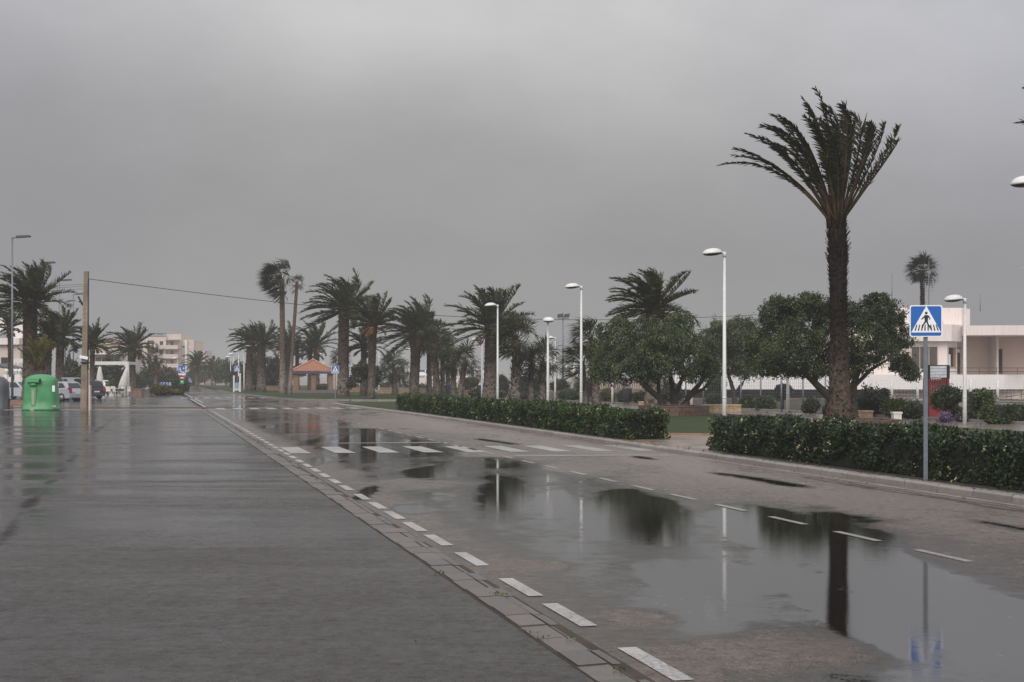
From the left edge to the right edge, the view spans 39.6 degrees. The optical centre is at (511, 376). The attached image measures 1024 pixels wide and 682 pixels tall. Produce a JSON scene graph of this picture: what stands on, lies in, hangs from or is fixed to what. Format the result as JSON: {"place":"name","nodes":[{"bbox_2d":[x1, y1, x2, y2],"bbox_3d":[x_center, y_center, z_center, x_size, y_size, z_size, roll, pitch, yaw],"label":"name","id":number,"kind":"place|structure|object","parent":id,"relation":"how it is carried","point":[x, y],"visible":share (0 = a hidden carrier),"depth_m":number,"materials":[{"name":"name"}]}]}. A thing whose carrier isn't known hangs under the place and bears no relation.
{"place":"outdoors","nodes":[
{"label":"outdoors","id":0,"kind":"place"},
{"bbox_2d":[10,396,203,408],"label":"street","id":1,"kind":"structure","parent":0,"point":[145,401],"depth_m":99.23,"materials":[{"name":"grey asphalt"}]},
{"bbox_2d":[0,376,10,409],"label":"refuse bin","id":2,"kind":"object","parent":1,"relation":"on","point":[4,395],"visible":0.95,"depth_m":76.67,"materials":[{"name":"grey plastic"}]},
{"bbox_2d":[0,311,22,376],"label":"date palm","id":3,"kind":"object","parent":1,"relation":"on","point":[7,319],"visible":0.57,"depth_m":121.82,"materials":[{"name":"green plant"}]},
{"bbox_2d":[10,399,60,404],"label":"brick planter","id":4,"kind":"object","parent":1,"relation":"on","point":[16,402],"visible":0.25,"depth_m":92.00,"materials":[{"name":"brick"}]},
{"bbox_2d":[11,235,30,399],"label":"street lamp","id":5,"kind":"object","parent":4,"relation":"on","point":[12,379],"visible":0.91,"depth_m":92.94,"materials":[{"name":"metal"}]},
{"bbox_2d":[18,333,55,374],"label":"tree","id":6,"kind":"object","parent":4,"relation":"in","point":[43,348],"visible":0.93,"depth_m":94.71,"materials":[{"name":"green plant"}]},
{"bbox_2d":[0,258,76,399],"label":"date palm","id":7,"kind":"object","parent":4,"relation":"in","point":[33,288],"visible":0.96,"depth_m":97.54,"materials":[{"name":"green plant"}]},
{"bbox_2d":[21,310,73,374],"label":"date palm","id":8,"kind":"object","parent":1,"relation":"on","point":[48,329],"visible":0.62,"depth_m":103.78,"materials":[{"name":"green plant"}]},
{"bbox_2d":[37,305,90,380],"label":"date palm","id":9,"kind":"object","parent":1,"relation":"on","point":[59,363],"visible":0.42,"depth_m":108.74,"materials":[{"name":"green plant"}]},
{"bbox_2d":[58,381,80,400],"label":"parked car","id":10,"kind":"object","parent":1,"relation":"on","point":[70,389],"visible":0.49,"depth_m":103.61,"materials":[{"name":"silver metal"}]},
{"bbox_2d":[68,318,114,396],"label":"date palm","id":11,"kind":"object","parent":1,"relation":"on","point":[96,331],"visible":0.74,"depth_m":124.80,"materials":[{"name":"green plant"}]},
{"bbox_2d":[90,380,105,398],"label":"parked car","id":12,"kind":"object","parent":1,"relation":"on","point":[98,389],"visible":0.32,"depth_m":114.24,"materials":[{"name":"paint"}]},
{"bbox_2d":[107,383,192,395],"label":"street","id":13,"kind":"structure","parent":0,"point":[146,392],"depth_m":143.83,"materials":[{"name":"grey asphalt"}]},
{"bbox_2d":[0,318,41,376],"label":"corner building","id":14,"kind":"structure","parent":13,"relation":"on","point":[17,342],"depth_m":150.00,"materials":[{"name":"white paint"}]},
{"bbox_2d":[64,353,80,377],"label":"tree","id":15,"kind":"object","parent":13,"relation":"on","point":[72,368],"visible":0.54,"depth_m":149.53,"materials":[{"name":"green plant"}]},
{"bbox_2d":[95,353,131,381],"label":"tree","id":16,"kind":"object","parent":13,"relation":"on","point":[110,372],"visible":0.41,"depth_m":164.64,"materials":[{"name":"green plant"}]},
{"bbox_2d":[89,361,138,394],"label":"pergola","id":17,"kind":"object","parent":13,"relation":"on","point":[126,363],"visible":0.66,"depth_m":133.90,"materials":[{"name":"white paint"}]},
{"bbox_2d":[89,338,141,373],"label":"shop building","id":18,"kind":"structure","parent":13,"relation":"on","point":[100,356],"depth_m":210.00,"materials":[{"name":"white concrete"}]},
{"bbox_2d":[102,322,159,388],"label":"date palm","id":19,"kind":"object","parent":13,"relation":"on","point":[133,340],"visible":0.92,"depth_m":169.57,"materials":[{"name":"green plant"}]},
{"bbox_2d":[138,365,167,387],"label":"tree","id":20,"kind":"object","parent":13,"relation":"on","point":[147,375],"visible":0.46,"depth_m":204.40,"materials":[{"name":"green plant"}]},
{"bbox_2d":[147,344,167,385],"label":"fan palm","id":21,"kind":"object","parent":13,"relation":"on","point":[155,364],"visible":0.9,"depth_m":181.77,"materials":[{"name":"green plant"}]},
{"bbox_2d":[148,382,171,395],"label":"shrub","id":22,"kind":"object","parent":13,"relation":"on","point":[159,389],"visible":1,"depth_m":136.23,"materials":[{"name":"green plant"}]},
{"bbox_2d":[140,333,211,382],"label":"apartment block","id":23,"kind":"structure","parent":13,"relation":"on","point":[179,346],"depth_m":400.72,"materials":[{"name":"white paint"}]},
{"bbox_2d":[0,410,595,681],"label":"forecourt","id":24,"kind":"structure","parent":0,"point":[288,576],"depth_m":12.69,"materials":[{"name":"concrete"}]},
{"bbox_2d":[22,374,60,410],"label":"recycling container","id":25,"kind":"object","parent":24,"relation":"on","point":[41,392],"visible":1,"depth_m":75.73,"materials":[{"name":"green plastic"}]},
{"bbox_2d":[78,271,89,411],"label":"utility pole","id":26,"kind":"object","parent":24,"relation":"on","point":[84,398],"visible":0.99,"depth_m":72.47,"materials":[{"name":"brown wood"}]},
{"bbox_2d":[91,279,758,319],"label":"overhead wire","id":27,"kind":"object","parent":26,"relation":"attached to","point":[368,310],"visible":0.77,"depth_m":78.78,"materials":[{"name":"black metal"}]},
{"bbox_2d":[199,385,396,398],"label":"lawn","id":28,"kind":"structure","parent":0,"point":[354,395],"depth_m":136.00,"materials":[{"name":"green plant"}]},
{"bbox_2d":[212,358,232,385],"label":"tree","id":29,"kind":"object","parent":28,"relation":"on","point":[222,369],"visible":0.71,"depth_m":259.16,"materials":[{"name":"green plant"}]},
{"bbox_2d":[226,319,270,390],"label":"date palm","id":30,"kind":"object","parent":28,"relation":"on","point":[249,373],"visible":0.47,"depth_m":165.64,"materials":[{"name":"green plant"}]},
{"bbox_2d":[233,319,279,391],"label":"date palm","id":31,"kind":"object","parent":28,"relation":"on","point":[261,339],"visible":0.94,"depth_m":159.57,"materials":[{"name":"green plant"}]},
{"bbox_2d":[253,258,289,393],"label":"fan palm","id":32,"kind":"object","parent":28,"relation":"on","point":[268,270],"visible":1,"depth_m":136.76,"materials":[{"name":"green plant"}]},
{"bbox_2d":[265,353,279,385],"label":"tree","id":33,"kind":"object","parent":28,"relation":"on","point":[272,370],"visible":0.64,"depth_m":177.26,"materials":[{"name":"green plant"}]},
{"bbox_2d":[266,320,305,390],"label":"date palm","id":34,"kind":"object","parent":28,"relation":"on","point":[288,339],"visible":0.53,"depth_m":171.63,"materials":[{"name":"green plant"}]},
{"bbox_2d":[287,274,303,393],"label":"fan palm","id":35,"kind":"object","parent":28,"relation":"on","point":[290,378],"visible":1,"depth_m":136.86,"materials":[{"name":"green plant"}]},
{"bbox_2d":[294,337,326,389],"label":"date palm","id":36,"kind":"object","parent":28,"relation":"on","point":[309,352],"visible":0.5,"depth_m":167.76,"materials":[{"name":"green plant"}]},
{"bbox_2d":[286,318,337,384],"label":"date palm","id":37,"kind":"object","parent":28,"relation":"on","point":[314,336],"visible":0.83,"depth_m":165.59,"materials":[{"name":"green plant"}]},
{"bbox_2d":[292,358,334,392],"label":"gazebo","id":38,"kind":"object","parent":28,"relation":"on","point":[313,367],"visible":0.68,"depth_m":149.92,"materials":[{"name":"tile"}]},
{"bbox_2d":[300,268,380,395],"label":"date palm","id":39,"kind":"object","parent":28,"relation":"on","point":[345,293],"visible":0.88,"depth_m":123.52,"materials":[{"name":"green plant"}]},
{"bbox_2d":[346,359,383,394],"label":"tree","id":40,"kind":"object","parent":28,"relation":"on","point":[359,371],"visible":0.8,"depth_m":117.67,"materials":[{"name":"green plant"}]},
{"bbox_2d":[349,326,388,395],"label":"date palm","id":41,"kind":"object","parent":28,"relation":"on","point":[363,341],"visible":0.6,"depth_m":127.75,"materials":[{"name":"green plant"}]},
{"bbox_2d":[339,291,401,398],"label":"date palm","id":42,"kind":"object","parent":28,"relation":"on","point":[375,319],"visible":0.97,"depth_m":107.73,"materials":[{"name":"green plant"}]},
{"bbox_2d":[377,348,410,394],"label":"fan palm","id":43,"kind":"object","parent":28,"relation":"on","point":[394,373],"visible":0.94,"depth_m":135.80,"materials":[{"name":"green plant"}]},
{"bbox_2d":[377,293,457,392],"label":"date palm","id":44,"kind":"object","parent":28,"relation":"on","point":[413,321],"visible":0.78,"depth_m":122.50,"materials":[{"name":"green plant"}]},
{"bbox_2d":[178,377,664,405],"bbox_3d":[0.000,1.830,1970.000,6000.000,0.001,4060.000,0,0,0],"label":"ground","id":45,"kind":"structure","parent":0,"point":[303,380],"depth_m":542.36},
{"bbox_2d":[164,378,190,390],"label":"hedge","id":46,"kind":"object","parent":45,"relation":"on","point":[175,384],"visible":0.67,"depth_m":177.62,"materials":[{"name":"green plant"}]},
{"bbox_2d":[666,267,1023,399],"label":"flat roofed building","id":47,"kind":"structure","parent":45,"relation":"on","point":[994,353],"depth_m":106.78,"materials":[{"name":"white paint"}]},
{"bbox_2d":[911,346,937,368],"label":"window","id":48,"kind":"structure","parent":47,"relation":"in","point":[918,350],"depth_m":106.87,"materials":[{"name":"grey glass"}]},
{"bbox_2d":[0,0,1023,376],"label":"sky","id":49,"kind":"structure","parent":0,"point":[438,149],"materials":[{"name":"grey"}]},
{"bbox_2d":[182,382,1023,681],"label":"road","id":50,"kind":"structure","parent":0,"point":[700,588],"depth_m":15.26,"materials":[{"name":"grey asphalt"}]},
{"bbox_2d":[180,350,211,385],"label":"date palm","id":51,"kind":"object","parent":50,"relation":"on","point":[197,362],"visible":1,"depth_m":261.62,"materials":[{"name":"green plant"}]},
{"bbox_2d":[217,390,395,400],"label":"kerb","id":52,"kind":"structure","parent":50,"relation":"on","point":[314,399],"depth_m":107.58,"materials":[{"name":"concrete"}]},
{"bbox_2d":[201,410,654,681],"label":"gutter","id":53,"kind":"object","parent":50,"relation":"on","point":[518,613],"visible":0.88,"depth_m":12.02,"materials":[{"name":"concrete"}]},
{"bbox_2d":[216,397,656,455],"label":"zebra crossings","id":54,"kind":"object","parent":50,"relation":"on","point":[379,449],"visible":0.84,"depth_m":35.07,"materials":[{"name":"paint"}]},
{"bbox_2d":[184,393,1023,679],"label":"lane markings","id":55,"kind":"object","parent":50,"relation":"on","point":[663,668],"visible":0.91,"depth_m":12.40,"materials":[{"name":"paint"}]},
{"bbox_2d":[257,400,970,561],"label":"lane markings","id":56,"kind":"object","parent":50,"relation":"on","point":[935,553],"visible":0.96,"depth_m":19.08,"materials":[{"name":"paint"}]},
{"bbox_2d":[334,403,1023,503],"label":"kerb","id":57,"kind":"structure","parent":50,"relation":"on","point":[970,491],"depth_m":27.71,"materials":[{"name":"concrete"}]},
{"bbox_2d":[394,409,1020,505],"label":"fallen leaves","id":58,"kind":"object","parent":50,"relation":"on","point":[734,455],"visible":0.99,"depth_m":29.77,"materials":[{"name":"brown plant"}]},
{"bbox_2d":[617,435,725,451],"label":"path","id":59,"kind":"structure","parent":0,"point":[696,442],"depth_m":37.18,"materials":[{"name":"beige concrete"}]},
{"bbox_2d":[345,399,1022,433],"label":"lawn","id":60,"kind":"structure","parent":0,"point":[689,424],"depth_m":52.79,"materials":[{"name":"green plant"}]},
{"bbox_2d":[438,283,539,398],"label":"date palm","id":61,"kind":"object","parent":60,"relation":"on","point":[500,299],"visible":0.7,"depth_m":99.51,"materials":[{"name":"green plant"}]},
{"bbox_2d":[485,303,498,398],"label":"street lamp","id":62,"kind":"object","parent":60,"relation":"on","point":[493,305],"visible":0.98,"depth_m":84.55,"materials":[{"name":"white metal"}]},
{"bbox_2d":[390,409,623,438],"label":"soil","id":63,"kind":"structure","parent":60,"relation":"on","point":[517,425],"depth_m":48.44,"materials":[{"name":"brown soil"}]},
{"bbox_2d":[396,391,670,439],"bbox_3d":[-0.932,1.244,56.423,1.699,1.130,37.494,0,0,-14],"label":"hedge","id":64,"kind":"object","parent":63,"relation":"on","point":[606,420],"visible":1,"depth_m":45.55,"materials":[{"name":"green plant"}]},
{"bbox_2d":[485,313,538,400],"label":"fan palm","id":65,"kind":"object","parent":60,"relation":"on","point":[511,327],"visible":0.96,"depth_m":90.69,"materials":[{"name":"green plant"}]},
{"bbox_2d":[509,343,549,400],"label":"fan palm","id":66,"kind":"object","parent":60,"relation":"on","point":[531,382],"visible":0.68,"depth_m":91.80,"materials":[{"name":"green plant"}]},
{"bbox_2d":[525,332,562,400],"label":"fan palm","id":67,"kind":"object","parent":60,"relation":"on","point":[541,346],"visible":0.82,"depth_m":91.79,"materials":[{"name":"green plant"}]},
{"bbox_2d":[543,317,553,400],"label":"street lamp","id":68,"kind":"object","parent":60,"relation":"on","point":[548,319],"visible":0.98,"depth_m":69.44,"materials":[{"name":"grey metal"}]},
{"bbox_2d":[565,283,582,402],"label":"street lamp","id":69,"kind":"object","parent":60,"relation":"on","point":[571,286],"visible":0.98,"depth_m":66.95,"materials":[{"name":"grey metal"}]},
{"bbox_2d":[586,311,726,404],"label":"tree","id":70,"kind":"object","parent":60,"relation":"on","point":[642,355],"visible":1,"depth_m":65.57,"materials":[{"name":"green plant"}]},
{"bbox_2d":[639,404,708,415],"bbox_3d":[7.192,1.515,63.332,2.997,0.470,4.600,0,0,0],"label":"raised bed","id":71,"kind":"object","parent":60,"relation":"on","point":[688,410],"visible":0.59,"depth_m":61.33,"materials":[{"name":"grey concrete"}]},
{"bbox_2d":[702,248,726,415],"bbox_3d":[6.944,-1.326,48.712,0.870,6.151,0.576,0,0,-14],"label":"street lamp","id":72,"kind":"object","parent":60,"relation":"on","point":[712,252],"visible":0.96,"depth_m":48.75,"materials":[{"name":"white metal"}]},
{"bbox_2d":[717,86,900,419],"bbox_3d":[10.443,-4.233,49.919,6.644,11.981,4.095,0,0,0],"label":"date palm","id":73,"kind":"object","parent":60,"relation":"on","point":[835,208],"visible":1,"depth_m":49.70,"materials":[{"name":"green plant"}]},
{"bbox_2d":[806,418,901,423],"bbox_3d":[12.659,1.660,52.753,3.337,0.180,3.600,0,0,0],"label":"raised bed","id":74,"kind":"object","parent":60,"relation":"on","point":[875,420],"visible":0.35,"depth_m":51.71,"materials":[{"name":"stone"}]},
{"bbox_2d":[715,452,1023,493],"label":"soil","id":75,"kind":"structure","parent":60,"relation":"on","point":[975,485],"depth_m":25.18,"materials":[{"name":"brown soil"}]},
{"bbox_2d":[706,410,1023,490],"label":"hedge","id":76,"kind":"object","parent":75,"relation":"on","point":[987,458],"visible":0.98,"depth_m":25.39,"materials":[{"name":"green plant"}]},
{"bbox_2d":[909,305,941,480],"bbox_3d":[6.758,0.291,23.230,0.518,2.918,0.078,0,0,8],"label":"crossing sign","id":77,"kind":"object","parent":75,"relation":"on","point":[925,322],"visible":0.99,"depth_m":23.22,"materials":[{"name":"metal"}]},
{"bbox_2d":[375,389,1023,430],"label":"promenade","id":78,"kind":"structure","parent":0,"point":[1016,427],"depth_m":55.33,"materials":[{"name":"grey concrete"}]},
{"bbox_2d":[414,324,447,395],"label":"fan palm","id":79,"kind":"object","parent":78,"relation":"on","point":[436,379],"visible":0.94,"depth_m":117.73,"materials":[{"name":"green plant"}]},
{"bbox_2d":[406,317,455,394],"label":"date palm","id":80,"kind":"object","parent":78,"relation":"on","point":[429,387],"visible":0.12,"depth_m":125.80,"materials":[{"name":"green plant"}]},
{"bbox_2d":[428,331,454,394],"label":"fan palm","id":81,"kind":"object","parent":78,"relation":"on","point":[442,382],"visible":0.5,"depth_m":118.82,"materials":[{"name":"green plant"}]},
{"bbox_2d":[435,346,466,395],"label":"fan palm","id":82,"kind":"object","parent":78,"relation":"on","point":[453,385],"visible":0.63,"depth_m":115.80,"materials":[{"name":"green plant"}]},
{"bbox_2d":[447,335,480,395],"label":"fan palm","id":83,"kind":"object","parent":78,"relation":"on","point":[467,350],"visible":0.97,"depth_m":113.80,"materials":[{"name":"green plant"}]},
{"bbox_2d":[554,342,590,402],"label":"fan palm","id":84,"kind":"object","parent":78,"relation":"on","point":[569,356],"visible":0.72,"depth_m":81.76,"materials":[{"name":"green plant"}]},
{"bbox_2d":[559,314,604,405],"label":"fan palm","id":85,"kind":"object","parent":78,"relation":"on","point":[595,388],"visible":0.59,"depth_m":81.73,"materials":[{"name":"green plant"}]},
{"bbox_2d":[605,267,700,404],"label":"date palm","id":86,"kind":"object","parent":78,"relation":"on","point":[652,301],"visible":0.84,"depth_m":77.47,"materials":[{"name":"green plant"}]},
{"bbox_2d":[700,404,741,411],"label":"stone bench","id":87,"kind":"object","parent":78,"relation":"on","point":[730,407],"visible":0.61,"depth_m":67.73,"materials":[{"name":"stone"}]},
{"bbox_2d":[505,396,1023,424],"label":"edging","id":88,"kind":"object","parent":78,"relation":"on","point":[929,418],"visible":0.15,"depth_m":67.25,"materials":[{"name":"brick"}]},
{"bbox_2d":[800,394,821,413],"bbox_3d":[13.539,1.308,64.577,0.925,1.003,0.978,0,0,-33],"label":"shrub","id":89,"kind":"object","parent":78,"relation":"on","point":[811,405],"visible":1,"depth_m":64.41,"materials":[{"name":"green plant"}]},
{"bbox_2d":[739,290,922,417],"bbox_3d":[12.874,-0.753,56.944,7.260,5.444,4.275,0,0,0],"label":"tree","id":90,"kind":"object","parent":78,"relation":"on","point":[786,326],"visible":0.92,"depth_m":56.59,"materials":[{"name":"green plant"}]},
{"bbox_2d":[879,395,908,417],"bbox_3d":[15.623,1.256,57.850,1.230,1.005,1.356,0,0,-37],"label":"shrub","id":91,"kind":"object","parent":78,"relation":"on","point":[894,405],"visible":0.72,"depth_m":57.52,"materials":[{"name":"green plant"}]},
{"bbox_2d":[902,399,922,418],"bbox_3d":[16.207,1.347,57.232,1.096,1.152,1.001,0,0,0],"label":"shrub","id":92,"kind":"object","parent":78,"relation":"on","point":[913,410],"visible":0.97,"depth_m":57.02,"materials":[{"name":"green plant"}]},
{"bbox_2d":[928,383,962,413],"bbox_3d":[16.653,0.992,54.463,1.410,1.564,1.410,0,0,28],"label":"shrub","id":93,"kind":"object","parent":78,"relation":"on","point":[945,397],"visible":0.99,"depth_m":54.15,"materials":[{"name":"green plant"}]},
{"bbox_2d":[944,295,966,424],"bbox_3d":[15.698,-0.576,50.312,0.870,4.651,0.576,0,0,-14],"label":"street lamp","id":94,"kind":"object","parent":78,"relation":"on","point":[952,298],"visible":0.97,"depth_m":50.35,"materials":[{"name":"grey metal"}]},
{"bbox_2d":[975,400,1020,423],"bbox_3d":[17.572,1.375,51.433,1.610,1.092,1.455,0,0,0],"label":"shrub","id":95,"kind":"object","parent":78,"relation":"on","point":[991,413],"visible":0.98,"depth_m":51.09,"materials":[{"name":"green plant"}]},
{"bbox_2d":[457,389,1023,418],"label":"planting bed","id":96,"kind":"object","parent":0,"point":[791,402],"depth_m":94.05,"materials":[{"name":"soil"}]},
{"bbox_2d":[553,387,579,400],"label":"shrub","id":97,"kind":"object","parent":96,"relation":"on","point":[568,394],"visible":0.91,"depth_m":98.58,"materials":[{"name":"green plant"}]},
{"bbox_2d":[661,379,684,402],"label":"shrub","id":98,"kind":"object","parent":96,"relation":"on","point":[665,390],"visible":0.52,"depth_m":93.89,"materials":[{"name":"green plant"}]},
{"bbox_2d":[696,312,774,403],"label":"tree","id":99,"kind":"object","parent":96,"relation":"on","point":[735,361],"visible":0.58,"depth_m":81.44,"materials":[{"name":"green plant"}]},
{"bbox_2d":[685,376,826,409],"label":"fence","id":100,"kind":"object","parent":96,"relation":"on","point":[729,391],"visible":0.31,"depth_m":73.96,"materials":[{"name":"metal"}]},
{"bbox_2d":[754,395,778,410],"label":"shrub","id":101,"kind":"object","parent":96,"relation":"on","point":[763,402],"visible":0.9,"depth_m":70.97,"materials":[{"name":"green plant"}]},
{"bbox_2d":[773,383,793,408],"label":"shrub","id":102,"kind":"object","parent":96,"relation":"on","point":[778,390],"visible":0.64,"depth_m":74.77,"materials":[{"name":"green plant"}]},
{"bbox_2d":[857,382,896,414],"bbox_3d":[15.483,1.116,60.970,2.025,1.799,1.867,0,0,0],"label":"shrub","id":103,"kind":"object","parent":96,"relation":"on","point":[871,398],"visible":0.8,"depth_m":60.55,"materials":[{"name":"green plant"}]},
{"bbox_2d":[903,250,941,304],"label":"fan palm","id":104,"kind":"object","parent":96,"relation":"on","point":[919,275],"visible":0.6,"depth_m":125.67,"materials":[{"name":"green plant"}]},
{"bbox_2d":[928,365,949,416],"bbox_3d":[18.017,0.627,60.422,0.885,2.246,0.956,0,0,0],"label":"information board","id":105,"kind":"object","parent":96,"relation":"on","point":[942,372],"visible":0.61,"depth_m":59.97,"materials":[{"name":"red paint"}]},
{"bbox_2d":[906,400,1023,410],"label":"concrete wall","id":106,"kind":"structure","parent":96,"relation":"on","point":[997,402],"depth_m":64.02,"materials":[{"name":"stone"}]},
{"bbox_2d":[865,379,1023,400],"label":"fence","id":107,"kind":"object","parent":106,"relation":"on","point":[917,387],"visible":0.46,"depth_m":65.80,"materials":[{"name":"white metal"}]},
{"bbox_2d":[962,385,998,418],"bbox_3d":[17.594,1.050,53.383,1.186,1.448,1.172,0,0,-39],"label":"shrub","id":108,"kind":"object","parent":96,"relation":"on","point":[976,397],"visible":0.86,"depth_m":53.12,"materials":[{"name":"green plant"}]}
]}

